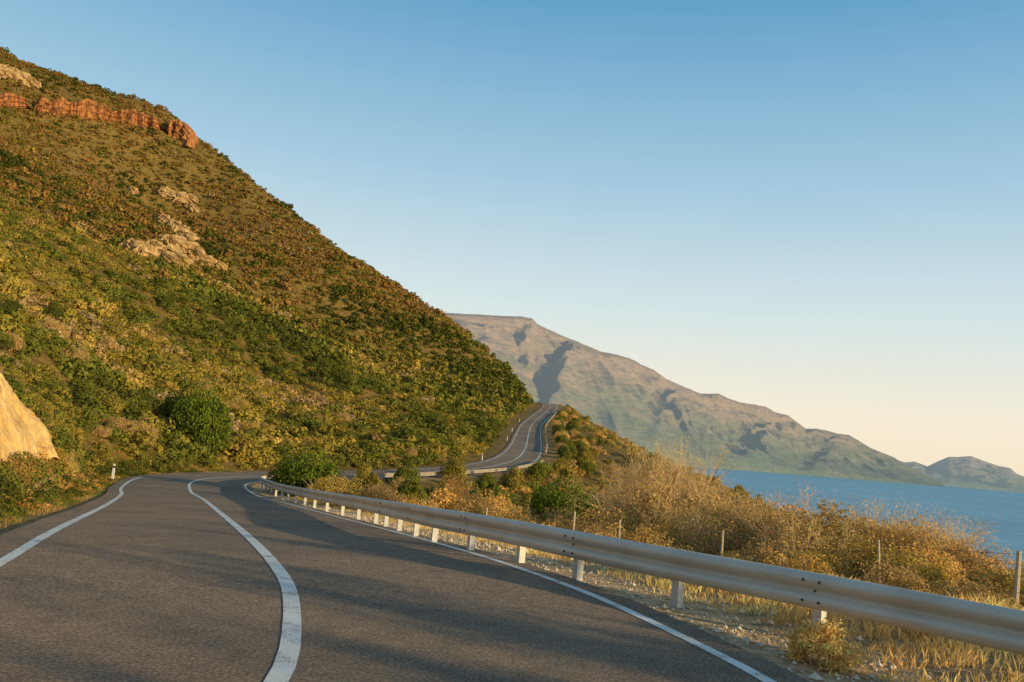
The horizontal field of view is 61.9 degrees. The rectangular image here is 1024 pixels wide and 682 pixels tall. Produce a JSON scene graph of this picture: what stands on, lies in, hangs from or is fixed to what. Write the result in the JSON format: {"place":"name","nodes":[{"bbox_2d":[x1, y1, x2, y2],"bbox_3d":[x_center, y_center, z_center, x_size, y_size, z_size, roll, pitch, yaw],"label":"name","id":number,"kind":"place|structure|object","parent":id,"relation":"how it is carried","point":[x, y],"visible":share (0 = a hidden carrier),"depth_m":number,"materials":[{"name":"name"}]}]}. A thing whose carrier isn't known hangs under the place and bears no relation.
{"place":"outdoors","nodes":[
{"label":"outdoors","id":0,"kind":"place"},
{"bbox_2d":[0,373,59,466],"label":"earth bank","id":1,"kind":"structure","parent":0,"point":[23,428],"depth_m":27.88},
{"bbox_2d":[0,402,810,681],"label":"road","id":2,"kind":"structure","parent":0,"point":[167,577],"depth_m":7.89,"materials":[{"name":"asphalt"}]},
{"bbox_2d":[0,477,140,566],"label":"edge line","id":3,"kind":"object","parent":2,"relation":"on","point":[13,554],"visible":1,"depth_m":11.62,"materials":[{"name":"paint"}]},
{"bbox_2d":[188,404,550,681],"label":"line","id":4,"kind":"object","parent":2,"relation":"on","point":[284,664],"visible":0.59,"depth_m":7.36,"materials":[{"name":"paint"}]},
{"bbox_2d":[244,403,775,681],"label":"edge line","id":5,"kind":"object","parent":2,"relation":"on","point":[752,672],"visible":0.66,"depth_m":8.81,"materials":[{"name":"paint"}]},
{"bbox_2d":[0,54,1023,681],"bbox_3d":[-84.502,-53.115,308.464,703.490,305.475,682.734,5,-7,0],"label":"hillside terrain","id":6,"kind":"structure","parent":0,"point":[680,614],"depth_m":175.66,"materials":[{"name":"soil"}]},
{"bbox_2d":[0,331,15,352],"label":"shrub","id":7,"kind":"object","parent":6,"relation":"on","point":[4,340],"visible":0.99,"depth_m":61.24,"materials":[{"name":"green plant"}]},
{"bbox_2d":[0,471,22,499],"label":"shrub","id":8,"kind":"object","parent":6,"relation":"on","point":[5,485],"visible":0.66,"depth_m":18.31,"materials":[{"name":"green plant"}]},
{"bbox_2d":[4,64,23,81],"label":"rock outcrop","id":9,"kind":"object","parent":6,"relation":"on","point":[16,75],"visible":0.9,"depth_m":414.39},
{"bbox_2d":[0,461,34,496],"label":"shrub","id":10,"kind":"object","parent":6,"relation":"on","point":[15,478],"visible":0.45,"depth_m":20.54,"materials":[{"name":"green plant"}]},
{"bbox_2d":[4,450,49,484],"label":"shrub","id":11,"kind":"object","parent":6,"relation":"on","point":[44,471],"visible":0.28,"depth_m":24.90,"materials":[{"name":"green plant"}]},
{"bbox_2d":[0,452,55,490],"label":"shrub","id":12,"kind":"object","parent":6,"relation":"on","point":[21,469],"visible":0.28,"depth_m":22.97,"materials":[{"name":"green plant"}]},
{"bbox_2d":[25,392,54,412],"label":"shrub","id":13,"kind":"object","parent":6,"relation":"on","point":[34,397],"visible":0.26,"depth_m":45.83,"materials":[{"name":"yellow plant"}]},
{"bbox_2d":[39,303,63,319],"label":"shrub","id":14,"kind":"object","parent":6,"relation":"on","point":[49,309],"visible":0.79,"depth_m":101.09,"materials":[{"name":"green plant"}]},
{"bbox_2d":[41,315,70,339],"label":"shrub","id":15,"kind":"object","parent":6,"relation":"on","point":[47,322],"visible":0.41,"depth_m":84.88,"materials":[{"name":"beige plant"}]},
{"bbox_2d":[49,425,76,452],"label":"shrub","id":16,"kind":"object","parent":6,"relation":"on","point":[67,440],"visible":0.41,"depth_m":43.86,"materials":[{"name":"green plant"}]},
{"bbox_2d":[54,445,82,477],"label":"shrub","id":17,"kind":"object","parent":6,"relation":"on","point":[68,460],"visible":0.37,"depth_m":40.76,"materials":[{"name":"yellow plant"}]},
{"bbox_2d":[59,339,90,364],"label":"shrub","id":18,"kind":"object","parent":6,"relation":"on","point":[77,354],"visible":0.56,"depth_m":71.73,"materials":[{"name":"beige plant"}]},
{"bbox_2d":[67,377,93,397],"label":"shrub","id":19,"kind":"object","parent":6,"relation":"on","point":[75,383],"visible":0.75,"depth_m":67.06,"materials":[{"name":"green plant"}]},
{"bbox_2d":[0,93,197,148],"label":"cliff band","id":20,"kind":"object","parent":6,"relation":"on","point":[87,109],"visible":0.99,"depth_m":420.43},
{"bbox_2d":[89,424,112,437],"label":"rock","id":21,"kind":"object","parent":6,"relation":"on","point":[104,433],"visible":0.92,"depth_m":59.70,"materials":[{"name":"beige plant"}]},
{"bbox_2d":[0,453,202,521],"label":"verge scrub","id":22,"kind":"object","parent":6,"relation":"on","point":[83,480],"visible":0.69,"depth_m":32.34,"materials":[{"name":"green plant"}]},
{"bbox_2d":[93,391,126,413],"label":"shrub","id":23,"kind":"object","parent":6,"relation":"on","point":[116,403],"visible":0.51,"depth_m":67.34,"materials":[{"name":"yellow plant"}]},
{"bbox_2d":[98,324,124,338],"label":"shrub","id":24,"kind":"object","parent":6,"relation":"on","point":[113,330],"visible":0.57,"depth_m":114.72,"materials":[{"name":"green plant"}]},
{"bbox_2d":[0,413,244,530],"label":"verge grass","id":25,"kind":"structure","parent":6,"relation":"on","point":[67,503],"depth_m":36.42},
{"bbox_2d":[106,414,139,439],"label":"shrub","id":26,"kind":"object","parent":6,"relation":"on","point":[119,424],"visible":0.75,"depth_m":63.22,"materials":[{"name":"beige plant"}]},
{"bbox_2d":[119,389,146,409],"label":"shrub","id":27,"kind":"object","parent":6,"relation":"on","point":[132,394],"visible":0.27,"depth_m":72.02,"materials":[{"name":"green plant"}]},
{"bbox_2d":[125,240,160,260],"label":"rock outcrop","id":28,"kind":"object","parent":6,"relation":"on","point":[145,248],"visible":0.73,"depth_m":205.17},
{"bbox_2d":[125,415,160,451],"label":"shrub","id":29,"kind":"object","parent":6,"relation":"on","point":[143,428],"visible":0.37,"depth_m":65.59,"materials":[{"name":"beige plant"}]},
{"bbox_2d":[130,387,160,413],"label":"shrub","id":30,"kind":"object","parent":6,"relation":"on","point":[151,404],"visible":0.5,"depth_m":73.22,"materials":[{"name":"green plant"}]},
{"bbox_2d":[158,249,183,267],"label":"rock outcrop","id":31,"kind":"object","parent":6,"relation":"on","point":[169,256],"visible":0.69,"depth_m":208.77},
{"bbox_2d":[154,388,192,424],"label":"shrub","id":32,"kind":"object","parent":6,"relation":"on","point":[166,404],"visible":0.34,"depth_m":75.60,"materials":[{"name":"green plant"}]},
{"bbox_2d":[156,234,191,253],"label":"rock outcrop","id":33,"kind":"object","parent":6,"relation":"on","point":[176,244],"visible":0.82,"depth_m":289.65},
{"bbox_2d":[167,191,187,202],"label":"rock outcrop","id":34,"kind":"object","parent":6,"relation":"on","point":[178,196],"visible":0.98,"depth_m":403.39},
{"bbox_2d":[186,247,209,264],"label":"rock outcrop","id":35,"kind":"object","parent":6,"relation":"on","point":[200,254],"visible":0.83,"depth_m":295.65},
{"bbox_2d":[169,377,239,450],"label":"shrub","id":36,"kind":"object","parent":6,"relation":"on","point":[199,421],"visible":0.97,"depth_m":73.14,"materials":[{"name":"green plant"}]},
{"bbox_2d":[227,432,262,459],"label":"shrub","id":37,"kind":"object","parent":6,"relation":"on","point":[243,439],"visible":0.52,"depth_m":77.35,"materials":[{"name":"green plant"}]},
{"bbox_2d":[0,191,509,474],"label":"slope scrub","id":38,"kind":"object","parent":6,"relation":"on","point":[443,418],"visible":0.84,"depth_m":118.42,"materials":[{"name":"green plant"}]},
{"bbox_2d":[266,453,304,493],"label":"shrub","id":39,"kind":"object","parent":6,"relation":"on","point":[268,476],"visible":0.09,"depth_m":49.15,"materials":[{"name":"green plant"}]},
{"bbox_2d":[0,47,590,421],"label":"hillside scrub","id":40,"kind":"object","parent":6,"relation":"on","point":[503,402],"visible":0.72,"depth_m":323.53,"materials":[{"name":"green plant"}]},
{"bbox_2d":[273,443,353,494],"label":"shrub","id":41,"kind":"object","parent":6,"relation":"on","point":[308,471],"visible":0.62,"depth_m":46.31,"materials":[{"name":"green plant"}]},
{"bbox_2d":[302,471,367,507],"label":"shrub","id":42,"kind":"object","parent":6,"relation":"on","point":[341,484],"visible":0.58,"depth_m":36.30,"materials":[{"name":"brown plant"}]},
{"bbox_2d":[351,463,379,491],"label":"shrub","id":43,"kind":"object","parent":6,"relation":"on","point":[367,475],"visible":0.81,"depth_m":66.69,"materials":[{"name":"green plant"}]},
{"bbox_2d":[350,482,406,501],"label":"shrub","id":44,"kind":"object","parent":6,"relation":"on","point":[387,495],"visible":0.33,"depth_m":36.10,"materials":[{"name":"brown plant"}]},
{"bbox_2d":[393,464,420,483],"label":"shrub","id":45,"kind":"object","parent":6,"relation":"on","point":[402,472],"visible":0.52,"depth_m":72.69,"materials":[{"name":"green plant"}]},
{"bbox_2d":[396,472,428,503],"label":"shrub","id":46,"kind":"object","parent":6,"relation":"on","point":[414,487],"visible":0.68,"depth_m":60.78,"materials":[{"name":"green plant"}]},
{"bbox_2d":[354,460,543,477],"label":"guard rail","id":47,"kind":"object","parent":6,"relation":"on","point":[496,470],"visible":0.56,"depth_m":89.33,"materials":[{"name":"metal"}]},
{"bbox_2d":[433,474,467,498],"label":"shrub","id":48,"kind":"object","parent":6,"relation":"on","point":[454,482],"visible":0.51,"depth_m":70.76,"materials":[{"name":"brown plant"}]},
{"bbox_2d":[439,457,467,480],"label":"shrub","id":49,"kind":"object","parent":6,"relation":"on","point":[456,467],"visible":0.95,"depth_m":82.70,"materials":[{"name":"green plant"}]},
{"bbox_2d":[425,475,490,515],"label":"shrub","id":50,"kind":"object","parent":6,"relation":"on","point":[448,501],"visible":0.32,"depth_m":31.24,"materials":[{"name":"yellow plant"}]},
{"bbox_2d":[473,472,502,496],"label":"shrub","id":51,"kind":"object","parent":6,"relation":"on","point":[484,483],"visible":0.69,"depth_m":76.79,"materials":[{"name":"green plant"}]},
{"bbox_2d":[471,487,512,513],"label":"shrub","id":52,"kind":"object","parent":6,"relation":"on","point":[499,497],"visible":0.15,"depth_m":35.24,"materials":[{"name":"beige plant"}]},
{"bbox_2d":[480,499,528,521],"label":"shrub","id":53,"kind":"object","parent":6,"relation":"on","point":[504,514],"visible":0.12,"depth_m":26.61,"materials":[{"name":"brown plant"}]},
{"bbox_2d":[481,496,541,523],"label":"shrub","id":54,"kind":"object","parent":6,"relation":"on","point":[530,515],"visible":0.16,"depth_m":29.67,"materials":[{"name":"brown plant"}]},
{"bbox_2d":[500,466,528,488],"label":"shrub","id":55,"kind":"object","parent":6,"relation":"on","point":[515,478],"visible":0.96,"depth_m":86.43,"materials":[{"name":"green plant"}]},
{"bbox_2d":[527,459,557,483],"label":"shrub","id":56,"kind":"object","parent":6,"relation":"on","point":[540,470],"visible":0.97,"depth_m":96.23,"materials":[{"name":"green plant"}]},
{"bbox_2d":[550,456,571,478],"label":"shrub","id":57,"kind":"object","parent":6,"relation":"on","point":[562,465],"visible":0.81,"depth_m":106.40,"materials":[{"name":"green plant"}]},
{"bbox_2d":[523,472,601,525],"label":"shrub","id":58,"kind":"object","parent":6,"relation":"on","point":[540,501],"visible":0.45,"depth_m":44.51,"materials":[{"name":"green plant"}]},
{"bbox_2d":[536,506,591,528],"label":"shrub","id":59,"kind":"object","parent":6,"relation":"on","point":[560,515],"visible":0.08,"depth_m":27.54,"materials":[{"name":"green plant"}]},
{"bbox_2d":[543,507,591,532],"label":"shrub","id":60,"kind":"object","parent":6,"relation":"on","point":[562,524],"visible":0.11,"depth_m":23.77,"materials":[{"name":"brown plant"}]},
{"bbox_2d":[575,459,596,475],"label":"shrub","id":61,"kind":"object","parent":6,"relation":"on","point":[590,468],"visible":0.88,"depth_m":123.05,"materials":[{"name":"green plant"}]},
{"bbox_2d":[574,520,617,537],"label":"shrub","id":62,"kind":"object","parent":6,"relation":"on","point":[600,532],"visible":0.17,"depth_m":20.26,"materials":[{"name":"beige plant"}]},
{"bbox_2d":[571,501,640,536],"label":"shrub","id":63,"kind":"object","parent":6,"relation":"on","point":[603,518],"visible":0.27,"depth_m":24.33,"materials":[{"name":"brown plant"}]},
{"bbox_2d":[562,444,686,525],"bbox_3d":[3.647,5.298,28.501,4.310,3.973,4.200,5,-7,0],"label":"bare shrub","id":64,"kind":"object","parent":6,"relation":"on","point":[622,494],"visible":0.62,"depth_m":28.74,"materials":[{"name":"brown plant"}]},
{"bbox_2d":[604,520,662,544],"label":"shrub","id":65,"kind":"object","parent":6,"relation":"on","point":[630,537],"visible":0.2,"depth_m":21.16,"materials":[{"name":"brown plant"}]},
{"bbox_2d":[259,475,1023,654],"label":"guard rail","id":66,"kind":"object","parent":6,"relation":"on","point":[820,595],"visible":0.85,"depth_m":9.32,"materials":[{"name":"metal"}]},
{"bbox_2d":[605,478,687,535],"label":"shrub","id":67,"kind":"object","parent":6,"relation":"on","point":[638,520],"visible":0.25,"depth_m":26.30,"materials":[{"name":"brown plant"}]},
{"bbox_2d":[278,492,1023,681],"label":"dry grass","id":68,"kind":"structure","parent":6,"relation":"on","point":[801,613],"depth_m":9.24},
{"bbox_2d":[286,404,1020,602],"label":"coastal scrub","id":69,"kind":"object","parent":6,"relation":"on","point":[612,440],"visible":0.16,"depth_m":130.49,"materials":[{"name":"green plant"}]},
{"bbox_2d":[611,463,706,528],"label":"shrub","id":70,"kind":"object","parent":6,"relation":"on","point":[658,493],"visible":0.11,"depth_m":28.37,"materials":[{"name":"brown plant"}]},
{"bbox_2d":[615,515,703,548],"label":"shrub","id":71,"kind":"object","parent":6,"relation":"on","point":[667,527],"visible":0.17,"depth_m":22.11,"materials":[{"name":"brown plant"}]},
{"bbox_2d":[647,529,692,550],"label":"shrub","id":72,"kind":"object","parent":6,"relation":"on","point":[662,544],"visible":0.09,"depth_m":17.80,"materials":[{"name":"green plant"}]},
{"bbox_2d":[600,423,741,521],"bbox_3d":[5.534,5.177,29.191,5.262,4.986,4.993,5,-7,0],"label":"bare shrub","id":73,"kind":"object","parent":6,"relation":"on","point":[676,487],"visible":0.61,"depth_m":29.35,"materials":[{"name":"brown plant"}]},
{"bbox_2d":[632,491,729,550],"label":"bare shrub","id":74,"kind":"object","parent":6,"relation":"on","point":[691,533],"visible":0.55,"depth_m":22.04,"materials":[{"name":"brown plant"}]},
{"bbox_2d":[645,495,728,548],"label":"shrub","id":75,"kind":"object","parent":6,"relation":"on","point":[691,504],"visible":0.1,"depth_m":25.10,"materials":[{"name":"brown plant"}]},
{"bbox_2d":[672,487,752,531],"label":"shrub","id":76,"kind":"object","parent":6,"relation":"on","point":[716,495],"visible":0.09,"depth_m":28.09,"materials":[{"name":"brown plant"}]},
{"bbox_2d":[678,515,763,556],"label":"shrub","id":77,"kind":"object","parent":6,"relation":"on","point":[699,546],"visible":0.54,"depth_m":20.85,"materials":[{"name":"brown plant"}]},
{"bbox_2d":[424,501,1023,608],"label":"wire fence","id":78,"kind":"object","parent":6,"relation":"on","point":[1018,565],"visible":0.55,"depth_m":15.94,"materials":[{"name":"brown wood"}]},
{"bbox_2d":[682,492,775,554],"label":"shrub","id":79,"kind":"object","parent":6,"relation":"on","point":[731,527],"visible":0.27,"depth_m":22.53,"materials":[{"name":"brown plant"}]},
{"bbox_2d":[668,476,789,544],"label":"bare shrub","id":80,"kind":"object","parent":6,"relation":"on","point":[745,505],"visible":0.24,"depth_m":23.58,"materials":[{"name":"brown plant"}]},
{"bbox_2d":[726,534,789,564],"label":"shrub","id":81,"kind":"object","parent":6,"relation":"on","point":[757,558],"visible":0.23,"depth_m":18.67,"materials":[{"name":"brown plant"}]},
{"bbox_2d":[704,492,812,554],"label":"shrub","id":82,"kind":"object","parent":6,"relation":"on","point":[769,512],"visible":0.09,"depth_m":23.16,"materials":[{"name":"brown plant"}]},
{"bbox_2d":[701,476,862,556],"bbox_3d":[7.027,4.696,22.095,3.499,2.537,3.958,10,-8,-33],"label":"bare shrub","id":83,"kind":"object","parent":6,"relation":"on","point":[751,515],"visible":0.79,"depth_m":21.96,"materials":[{"name":"brown plant"}]},
{"bbox_2d":[747,503,847,572],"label":"shrub","id":84,"kind":"object","parent":6,"relation":"on","point":[767,534],"visible":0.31,"depth_m":20.04,"materials":[{"name":"brown plant"}]},
{"bbox_2d":[760,547,839,576],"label":"shrub","id":85,"kind":"object","parent":6,"relation":"on","point":[818,567],"visible":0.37,"depth_m":15.49,"materials":[{"name":"brown plant"}]},
{"bbox_2d":[756,504,872,575],"bbox_3d":[6.657,4.616,19.034,2.679,1.750,2.572,5,-7,0],"label":"bare shrub","id":86,"kind":"object","parent":6,"relation":"on","point":[816,544],"visible":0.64,"depth_m":18.71,"materials":[{"name":"brown plant"}]},
{"bbox_2d":[767,547,862,578],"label":"shrub","id":87,"kind":"object","parent":6,"relation":"on","point":[835,565],"visible":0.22,"depth_m":17.89,"materials":[{"name":"brown plant"}]},
{"bbox_2d":[773,616,868,678],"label":"bush","id":88,"kind":"object","parent":6,"relation":"on","point":[832,648],"visible":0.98,"depth_m":7.41,"materials":[{"name":"yellow plant"}]},
{"bbox_2d":[778,512,864,573],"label":"shrub","id":89,"kind":"object","parent":6,"relation":"on","point":[833,530],"visible":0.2,"depth_m":20.35,"materials":[{"name":"brown plant"}]},
{"bbox_2d":[780,500,890,575],"bbox_3d":[8.309,5.141,21.477,3.166,2.257,2.926,1,-8,27],"label":"shrub","id":90,"kind":"object","parent":6,"relation":"on","point":[833,519],"visible":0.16,"depth_m":21.36,"materials":[{"name":"brown plant"}]},
{"bbox_2d":[771,489,929,566],"bbox_3d":[8.404,4.800,20.791,3.552,2.525,3.953,0,-9,35],"label":"bare shrub","id":91,"kind":"object","parent":6,"relation":"on","point":[898,526],"visible":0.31,"depth_m":20.39,"materials":[{"name":"brown plant"}]},
{"bbox_2d":[829,532,924,583],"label":"shrub","id":92,"kind":"object","parent":6,"relation":"on","point":[866,552],"visible":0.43,"depth_m":18.59,"materials":[{"name":"brown plant"}]},
{"bbox_2d":[858,559,929,592],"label":"shrub","id":93,"kind":"object","parent":6,"relation":"on","point":[903,581],"visible":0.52,"depth_m":14.13,"materials":[{"name":"brown plant"}]},
{"bbox_2d":[840,513,977,574],"bbox_3d":[9.081,5.103,20.398,2.761,2.095,3.394,6,-7,-11],"label":"shrub","id":94,"kind":"object","parent":6,"relation":"on","point":[892,536],"visible":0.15,"depth_m":19.79,"materials":[{"name":"brown plant"}]},
{"bbox_2d":[862,548,963,594],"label":"shrub","id":95,"kind":"object","parent":6,"relation":"on","point":[924,572],"visible":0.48,"depth_m":16.50,"materials":[{"name":"brown plant"}]},
{"bbox_2d":[884,537,975,590],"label":"shrub","id":96,"kind":"object","parent":6,"relation":"on","point":[930,559],"visible":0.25,"depth_m":17.66,"materials":[{"name":"brown plant"}]},
{"bbox_2d":[864,500,996,562],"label":"bare shrub","id":97,"kind":"object","parent":6,"relation":"on","point":[950,528],"visible":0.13,"depth_m":21.39,"materials":[{"name":"brown plant"}]},
{"bbox_2d":[852,499,1011,578],"bbox_3d":[9.710,4.767,19.564,3.404,2.239,3.160,6,-7,-9],"label":"bare shrub","id":98,"kind":"object","parent":6,"relation":"on","point":[946,536],"visible":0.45,"depth_m":19.31,"materials":[{"name":"brown plant"}]},
{"bbox_2d":[896,530,1006,592],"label":"shrub","id":99,"kind":"object","parent":6,"relation":"on","point":[974,560],"visible":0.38,"depth_m":18.66,"materials":[{"name":"brown plant"}]},
{"bbox_2d":[925,572,1021,608],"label":"shrub","id":100,"kind":"object","parent":6,"relation":"on","point":[980,591],"visible":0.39,"depth_m":13.14,"materials":[{"name":"brown plant"}]},
{"bbox_2d":[952,543,1023,593],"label":"shrub","id":101,"kind":"object","parent":6,"relation":"on","point":[1002,556],"visible":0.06,"depth_m":27.13,"materials":[{"name":"brown plant"}]},
{"bbox_2d":[963,563,1023,606],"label":"shrub","id":102,"kind":"object","parent":6,"relation":"on","point":[1007,583],"visible":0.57,"depth_m":15.21,"materials":[{"name":"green plant"}]},
{"bbox_2d":[0,0,1023,475],"label":"sky","id":103,"kind":"structure","parent":0,"point":[811,212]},
{"bbox_2d":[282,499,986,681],"bbox_3d":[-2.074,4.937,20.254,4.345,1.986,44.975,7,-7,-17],"label":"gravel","id":104,"kind":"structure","parent":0,"point":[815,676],"depth_m":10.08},
{"bbox_2d":[443,313,943,486],"bbox_3d":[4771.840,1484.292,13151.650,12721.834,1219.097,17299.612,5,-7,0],"label":"coastal mountain","id":105,"kind":"structure","parent":0,"point":[618,394],"depth_m":8207.64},
{"bbox_2d":[683,466,1023,571],"bbox_3d":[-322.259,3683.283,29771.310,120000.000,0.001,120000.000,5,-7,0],"label":"sea","id":106,"kind":"structure","parent":0,"point":[1002,512],"depth_m":1721.19,"materials":[{"name":"liquid"}]},
{"bbox_2d":[901,456,1023,492],"bbox_3d":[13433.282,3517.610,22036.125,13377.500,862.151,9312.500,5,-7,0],"label":"distant headland","id":107,"kind":"structure","parent":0,"point":[969,472],"depth_m":20583.23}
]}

